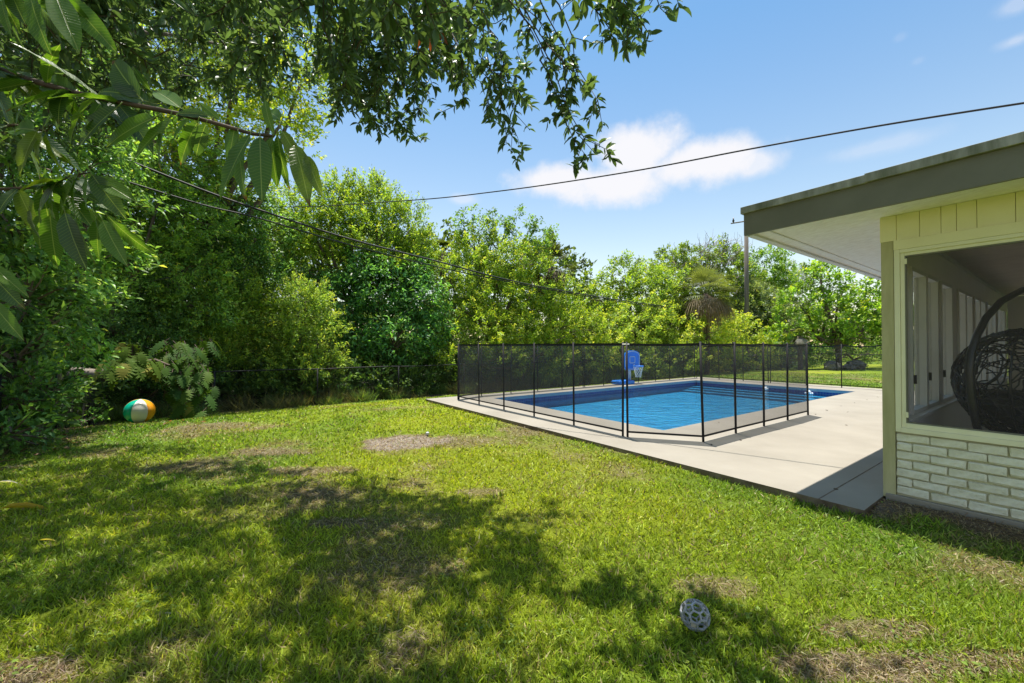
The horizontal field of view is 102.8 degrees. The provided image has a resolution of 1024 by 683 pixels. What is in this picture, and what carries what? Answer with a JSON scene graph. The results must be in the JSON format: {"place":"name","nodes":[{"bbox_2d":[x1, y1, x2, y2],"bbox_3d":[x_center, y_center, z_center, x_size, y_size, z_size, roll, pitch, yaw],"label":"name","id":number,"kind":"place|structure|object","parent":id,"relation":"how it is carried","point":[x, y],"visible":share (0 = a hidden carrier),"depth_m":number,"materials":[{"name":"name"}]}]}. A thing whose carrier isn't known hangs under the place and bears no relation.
{"place":"outdoors","nodes":[
{"label":"outdoors","id":0,"kind":"place"},
{"bbox_2d":[94,170,682,309],"bbox_3d":[3.445,-2.963,19.705,33.609,2.129,0.055,0,-1,-36],"label":"overhead cable","id":1,"kind":"object","parent":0,"point":[361,247],"visible":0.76,"depth_m":13.23,"materials":[{"name":"black rubber"}]},
{"bbox_2d":[91,145,744,312],"bbox_3d":[3.442,-3.335,19.707,33.619,2.602,0.072,0,-1,-36],"label":"overhead cable","id":2,"kind":"object","parent":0,"point":[206,191],"visible":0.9,"depth_m":13.25,"materials":[{"name":"black rubber"}]},
{"bbox_2d":[0,347,1023,682],"bbox_3d":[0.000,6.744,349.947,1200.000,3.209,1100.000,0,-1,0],"label":"ground","id":3,"kind":"structure","parent":0,"point":[528,527],"depth_m":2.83,"materials":[{"name":"green plant"}]},
{"bbox_2d":[0,502,45,508],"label":"yellow leaf","id":4,"kind":"object","parent":3,"relation":"on","point":[23,505],"visible":0.83,"depth_m":3.47,"materials":[{"name":"yellow plant"}]},
{"bbox_2d":[0,362,100,442],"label":"chain link fence","id":5,"kind":"object","parent":3,"relation":"on","point":[72,400],"visible":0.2,"depth_m":8.23,"materials":[{"name":"black metal"}]},
{"bbox_2d":[0,313,113,454],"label":"vine covered shrub","id":6,"kind":"object","parent":3,"relation":"on","point":[41,420],"visible":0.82,"depth_m":5.68,"materials":[{"name":"green plant"}]},
{"bbox_2d":[3,292,126,428],"bbox_3d":[-7.852,0.306,7.152,1.611,2.626,1.301,0,-1,0],"label":"sapling","id":7,"kind":"object","parent":3,"relation":"on","point":[98,348],"visible":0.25,"depth_m":7.27,"materials":[{"name":"green plant"}]},
{"bbox_2d":[0,28,195,416],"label":"boundary tree","id":8,"kind":"object","parent":3,"relation":"on","point":[21,261],"visible":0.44,"depth_m":6.45,"materials":[{"name":"green plant"}]},
{"bbox_2d":[5,88,249,417],"bbox_3d":[-11.468,-2.662,12.066,6.490,9.659,4.660,0,-1,0],"label":"boundary tree","id":9,"kind":"object","parent":3,"relation":"on","point":[172,273],"visible":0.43,"depth_m":12.09,"materials":[{"name":"green plant"}]},
{"bbox_2d":[35,266,236,414],"bbox_3d":[-10.388,0.132,11.449,3.342,4.271,4.932,0,-1,37],"label":"back shrub","id":10,"kind":"object","parent":3,"relation":"on","point":[132,336],"visible":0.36,"depth_m":11.10,"materials":[{"name":"green plant"}]},
{"bbox_2d":[123,399,155,422],"bbox_3d":[-8.819,1.646,9.685,0.580,0.565,0.581,0,-1,0],"label":"beach ball","id":11,"kind":"object","parent":3,"relation":"on","point":[139,410],"visible":0.95,"depth_m":9.52,"materials":[{"name":"multicoloured plastic"}]},
{"bbox_2d":[58,337,221,428],"bbox_3d":[-8.475,0.835,9.144,3.202,2.318,2.008,0,-1,-30],"label":"split leaf philodendron","id":12,"kind":"object","parent":3,"relation":"on","point":[174,369],"visible":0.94,"depth_m":9.15,"materials":[{"name":"green plant"}]},
{"bbox_2d":[0,0,322,372],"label":"mango tree","id":13,"kind":"object","parent":3,"relation":"on","point":[54,235],"visible":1,"depth_m":1.57,"materials":[{"name":"green plant"}]},
{"bbox_2d":[51,0,341,375],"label":"tall tree","id":14,"kind":"object","parent":3,"relation":"on","point":[242,105],"visible":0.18,"depth_m":13.95,"materials":[{"name":"green plant"}]},
{"bbox_2d":[137,254,287,402],"bbox_3d":[-9.537,-0.421,13.403,3.191,5.123,4.569,-1,-1,42],"label":"feathery shrub","id":15,"kind":"object","parent":3,"relation":"on","point":[232,342],"visible":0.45,"depth_m":13.41,"materials":[{"name":"green plant"}]},
{"bbox_2d":[147,157,321,396],"bbox_3d":[-9.903,-2.526,15.269,5.637,9.335,4.095,0,-1,-28],"label":"leafy tree","id":16,"kind":"object","parent":3,"relation":"on","point":[247,247],"visible":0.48,"depth_m":14.88,"materials":[{"name":"green plant"}]},
{"bbox_2d":[239,269,360,397],"bbox_3d":[-7.476,-0.261,14.525,4.112,4.804,3.352,0,-1,0],"label":"round shrub","id":17,"kind":"object","parent":3,"relation":"on","point":[294,346],"visible":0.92,"depth_m":14.11,"materials":[{"name":"green plant"}]},
{"bbox_2d":[90,375,552,422],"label":"tall weeds","id":18,"kind":"object","parent":3,"relation":"on","point":[323,402],"visible":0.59,"depth_m":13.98,"materials":[{"name":"green plant"}]},
{"bbox_2d":[0,0,691,179],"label":"overhanging tree","id":19,"kind":"object","parent":3,"relation":"on","point":[339,56],"visible":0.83,"depth_m":3.25,"materials":[{"name":"green plant"}]},
{"bbox_2d":[249,164,446,388],"bbox_3d":[-7.234,-2.932,17.849,8.774,10.210,4.841,0,-1,0],"label":"leafy tree","id":20,"kind":"object","parent":3,"relation":"on","point":[354,227],"visible":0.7,"depth_m":17.56,"materials":[{"name":"green plant"}]},
{"bbox_2d":[298,241,462,389],"bbox_3d":[-5.402,-1.017,16.895,6.623,6.390,3.999,0,-1,0],"label":"broadleaf shrub","id":21,"kind":"object","parent":3,"relation":"on","point":[425,321],"visible":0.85,"depth_m":16.46,"materials":[{"name":"green plant"}]},
{"bbox_2d":[1,322,775,437],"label":"undergrowth","id":22,"kind":"object","parent":3,"relation":"on","point":[392,378],"visible":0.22,"depth_m":15.31,"materials":[{"name":"green plant"}]},
{"bbox_2d":[101,355,728,417],"bbox_3d":[2.788,1.450,19.937,32.633,1.386,0.051,0,-1,-36],"label":"chain link fence","id":23,"kind":"object","parent":3,"relation":"on","point":[277,370],"visible":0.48,"depth_m":14.13,"materials":[{"name":"black metal"}]},
{"bbox_2d":[430,237,460,383],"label":"cabbage palm","id":24,"kind":"object","parent":3,"relation":"on","point":[442,242],"visible":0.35,"depth_m":20.93,"materials":[{"name":"green plant"}]},
{"bbox_2d":[421,203,588,385],"bbox_3d":[-0.346,-2.383,19.837,8.374,9.168,4.766,0,-1,-29],"label":"sparse tree","id":25,"kind":"object","parent":3,"relation":"on","point":[470,290],"visible":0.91,"depth_m":19.37,"materials":[{"name":"green plant"}]},
{"bbox_2d":[8,204,1007,360],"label":"woods","id":26,"kind":"object","parent":3,"relation":"on","point":[564,262],"visible":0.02,"depth_m":25.93,"materials":[{"name":"green plant"}]},
{"bbox_2d":[0,405,1023,682],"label":"thatch","id":27,"kind":"object","parent":3,"relation":"on","point":[794,663],"visible":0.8,"depth_m":2.36,"materials":[{"name":"brown plant"}]},
{"bbox_2d":[430,297,612,384],"bbox_3d":[0.849,-0.024,19.118,9.720,4.471,3.717,0,-1,-30],"label":"hedge shrub","id":28,"kind":"object","parent":3,"relation":"on","point":[533,336],"visible":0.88,"depth_m":18.41,"materials":[{"name":"green plant"}]},
{"bbox_2d":[524,241,582,372],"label":"cabbage palm","id":29,"kind":"object","parent":3,"relation":"on","point":[555,274],"visible":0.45,"depth_m":21.48,"materials":[{"name":"green plant"}]},
{"bbox_2d":[553,249,702,346],"bbox_3d":[7.191,-1.885,25.616,11.934,8.079,4.688,0,-1,-27],"label":"bushy tree","id":30,"kind":"object","parent":3,"relation":"on","point":[650,279],"visible":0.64,"depth_m":25.16,"materials":[{"name":"green plant"}]},
{"bbox_2d":[524,356,737,386],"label":"weeds","id":31,"kind":"object","parent":3,"relation":"on","point":[567,381],"visible":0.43,"depth_m":21.22,"materials":[{"name":"green plant"}]},
{"bbox_2d":[553,288,712,382],"bbox_3d":[7.054,-0.417,23.052,11.011,5.259,5.300,0,-1,-25],"label":"hedge shrub","id":32,"kind":"object","parent":3,"relation":"on","point":[654,328],"visible":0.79,"depth_m":22.55,"materials":[{"name":"green plant"}]},
{"bbox_2d":[425,377,914,516],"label":"pool deck","id":33,"kind":"structure","parent":3,"relation":"on","point":[819,456],"depth_m":5.51,"materials":[{"name":"concrete"}]},
{"bbox_2d":[457,342,623,435],"bbox_3d":[0.139,0.707,7.929,0.055,1.359,5.023,0,-1,-36],"label":"pool safety fence","id":34,"kind":"object","parent":33,"relation":"on","point":[533,411],"visible":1,"depth_m":7.54,"materials":[{"name":"black metal"}]},
{"bbox_2d":[459,345,694,398],"bbox_3d":[2.984,0.767,13.408,11.000,1.359,0.304,0,-1,-37],"label":"pool safety fence","id":35,"kind":"object","parent":33,"relation":"on","point":[584,384],"visible":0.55,"depth_m":12.84,"materials":[{"name":"black metal"}]},
{"bbox_2d":[612,350,642,384],"bbox_3d":[3.937,0.878,13.982,1.056,1.148,0.667,0,-1,0],"label":"toy basketball hoop","id":36,"kind":"object","parent":33,"relation":"on","point":[634,360],"visible":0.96,"depth_m":14.02,"materials":[{"name":"blue plastic"}]},
{"bbox_2d":[496,380,854,429],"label":"swimming pool","id":37,"kind":"structure","parent":33,"relation":"in","point":[665,406],"depth_m":11.39,"materials":[{"name":"liquid"}]},
{"bbox_2d":[622,342,808,441],"bbox_3d":[3.739,0.691,6.481,4.419,1.360,0.740,0,-1,-25],"label":"pool safety fence","id":38,"kind":"object","parent":33,"relation":"on","point":[778,388],"visible":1,"depth_m":6.76,"materials":[{"name":"black metal"}]},
{"bbox_2d":[696,344,914,389],"bbox_3d":[9.475,0.772,13.909,0.053,1.359,6.724,0,-1,-36],"label":"pool safety fence","id":39,"kind":"object","parent":33,"relation":"on","point":[841,345],"visible":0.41,"depth_m":13.13,"materials":[{"name":"black metal"}]},
{"bbox_2d":[680,599,710,631],"bbox_3d":[0.900,1.345,2.012,0.139,0.140,0.137,0,-1,0],"label":"lattice ball","id":40,"kind":"object","parent":3,"relation":"on","point":[691,624],"visible":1,"depth_m":1.99,"materials":[{"name":"grey plastic"}]},
{"bbox_2d":[676,264,739,374],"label":"cabbage palm","id":41,"kind":"object","parent":3,"relation":"on","point":[718,307],"visible":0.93,"depth_m":24.69,"materials":[{"name":"green plant"}]},
{"bbox_2d":[648,232,772,350],"bbox_3d":[16.598,-3.786,34.413,10.649,12.009,6.743,0,-1,0],"label":"dark tree","id":42,"kind":"object","parent":3,"relation":"on","point":[736,261],"visible":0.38,"depth_m":33.76,"materials":[{"name":"green plant"}]},
{"bbox_2d":[670,308,797,372],"bbox_3d":[15.706,-0.074,28.499,15.136,4.443,5.284,0,-1,-35],"label":"hedge shrub","id":43,"kind":"object","parent":3,"relation":"on","point":[728,334],"visible":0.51,"depth_m":26.27,"materials":[{"name":"green plant"}]},
{"bbox_2d":[731,218,749,367],"bbox_3d":[16.826,-3.849,30.000,1.434,12.043,0.427,0,-1,0],"label":"utility pole","id":44,"kind":"object","parent":3,"relation":"on","point":[746,275],"visible":0.55,"depth_m":29.95,"materials":[{"name":"brown wood"}]},
{"bbox_2d":[703,342,825,372],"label":"garden shrub","id":45,"kind":"object","parent":3,"relation":"on","point":[746,368],"visible":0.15,"depth_m":27.38,"materials":[{"name":"green plant"}]},
{"bbox_2d":[729,244,805,334],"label":"round tree","id":46,"kind":"object","parent":3,"relation":"on","point":[776,254],"visible":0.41,"depth_m":35.10,"materials":[{"name":"green plant"}]},
{"bbox_2d":[728,257,816,341],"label":"grey leaf tree","id":47,"kind":"object","parent":3,"relation":"on","point":[754,309],"visible":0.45,"depth_m":32.52,"materials":[{"name":"green plant"}]},
{"bbox_2d":[789,326,810,346],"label":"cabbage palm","id":48,"kind":"object","parent":3,"relation":"on","point":[800,339],"visible":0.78,"depth_m":25.77,"materials":[{"name":"green plant"}]},
{"bbox_2d":[823,361,842,369],"bbox_3d":[19.614,1.546,24.967,1.066,0.757,0.806,0,-1,0],"label":"boulder","id":49,"kind":"object","parent":3,"relation":"on","point":[829,365],"visible":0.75,"depth_m":24.74,"materials":[{"name":"grey stone"}]},
{"bbox_2d":[760,259,913,363],"bbox_3d":[21.877,-2.127,26.726,10.771,7.978,4.710,0,-1,0],"label":"spreading tree","id":50,"kind":"object","parent":3,"relation":"on","point":[873,325],"visible":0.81,"depth_m":26.52,"materials":[{"name":"green plant"}]},
{"bbox_2d":[808,337,881,367],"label":"garden shrub","id":51,"kind":"object","parent":3,"relation":"on","point":[812,360],"visible":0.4,"depth_m":27.53,"materials":[{"name":"green plant"}]},
{"bbox_2d":[843,364,855,369],"bbox_3d":[20.729,1.625,25.184,0.745,0.508,0.567,0,-1,26],"label":"boulder","id":52,"kind":"object","parent":3,"relation":"on","point":[853,367],"visible":0.66,"depth_m":25.00,"materials":[{"name":"grey stone"}]},
{"bbox_2d":[846,360,866,369],"bbox_3d":[21.863,1.555,25.944,1.157,0.748,0.888,0,-1,0],"label":"boulder","id":53,"kind":"object","parent":3,"relation":"on","point":[857,363],"visible":0.57,"depth_m":25.67,"materials":[{"name":"grey stone"}]},
{"bbox_2d":[748,353,1007,371],"bbox_3d":[21.720,1.304,21.541,0.051,1.350,19.575,0,-1,-36],"label":"chain link fence","id":54,"kind":"object","parent":3,"relation":"on","point":[847,360],"visible":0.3,"depth_m":24.12,"materials":[{"name":"black metal"}]},
{"bbox_2d":[740,131,1023,528],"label":"house","id":55,"kind":"structure","parent":3,"relation":"on","point":[941,235],"depth_m":3.47,"materials":[{"name":"brick"}]},
{"bbox_2d":[909,266,927,414],"bbox_3d":[3.948,-0.006,3.992,0.618,1.378,0.095,0,-1,-36],"label":"side window","id":56,"kind":"structure","parent":55,"relation":"in","point":[921,379],"depth_m":4.14,"materials":[{"name":"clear glass"}]},
{"bbox_2d":[927,274,939,407],"bbox_3d":[4.451,-0.002,4.354,0.558,1.378,0.095,0,-1,-36],"label":"side window","id":57,"kind":"structure","parent":55,"relation":"in","point":[932,282],"depth_m":4.50,"materials":[{"name":"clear glass"}]},
{"bbox_2d":[939,281,953,401],"bbox_3d":[5.100,0.003,4.821,0.658,1.378,0.095,0,-1,-36],"label":"side window","id":58,"kind":"structure","parent":55,"relation":"in","point":[945,302],"depth_m":4.99,"materials":[{"name":"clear glass"}]},
{"bbox_2d":[894,232,1023,447],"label":"window","id":59,"kind":"structure","parent":55,"relation":"in","point":[903,425],"depth_m":3.40,"materials":[{"name":"yellow paint"}]},
{"bbox_2d":[956,289,965,375],"bbox_3d":[5.946,0.010,5.437,0.496,1.378,0.398,0,-1,0],"label":"side window","id":60,"kind":"structure","parent":55,"relation":"in","point":[960,294],"depth_m":5.57,"materials":[{"name":"grey glass"}]},
{"bbox_2d":[966,292,972,346],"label":"side window","id":61,"kind":"structure","parent":55,"relation":"in","point":[969,298],"depth_m":5.93,"materials":[{"name":"grey glass"}]},
{"bbox_2d":[973,296,980,388],"bbox_3d":[7.087,0.019,6.252,0.558,1.378,0.095,0,-1,-36],"label":"side window","id":62,"kind":"structure","parent":55,"relation":"in","point":[976,301],"depth_m":6.38,"materials":[{"name":"grey glass"}]},
{"bbox_2d":[980,299,986,382],"bbox_3d":[7.574,0.023,6.603,0.558,1.378,0.095,0,-1,-36],"label":"side window","id":63,"kind":"structure","parent":55,"relation":"in","point":[982,303],"depth_m":6.74,"materials":[{"name":"grey glass"}]},
{"bbox_2d":[950,287,1023,433],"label":"hanging egg chair","id":64,"kind":"object","parent":55,"relation":"on","point":[1004,406],"visible":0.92,"depth_m":3.53,"materials":[{"name":"black wicker"}]},
{"bbox_2d":[986,302,992,381],"bbox_3d":[8.222,0.028,7.070,0.558,1.378,0.095,0,-1,-36],"label":"side window","id":65,"kind":"structure","parent":55,"relation":"in","point":[989,326],"depth_m":7.20,"materials":[{"name":"grey glass"}]},
{"bbox_2d":[992,313,996,377],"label":"side window","id":66,"kind":"structure","parent":55,"relation":"in","point":[994,369],"depth_m":7.56,"materials":[{"name":"grey glass"}]},
{"bbox_2d":[996,308,1001,379],"bbox_3d":[9.398,0.037,7.916,0.558,1.378,0.095,0,-1,-36],"label":"side window","id":67,"kind":"structure","parent":55,"relation":"in","point":[998,314],"depth_m":8.05,"materials":[{"name":"grey glass"}]},
{"bbox_2d":[1001,309,1004,377],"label":"side window","id":68,"kind":"structure","parent":55,"relation":"in","point":[1002,311],"depth_m":8.46,"materials":[{"name":"grey glass"}]},
{"bbox_2d":[0,0,1023,345],"label":"sky","id":69,"kind":"structure","parent":0,"point":[731,75],"materials":[{"name":"blue"}]},
{"bbox_2d":[170,102,1023,206],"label":"service cable","id":70,"kind":"object","parent":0,"point":[975,110],"visible":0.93,"depth_m":5.43,"materials":[{"name":"black rubber"}]}
]}

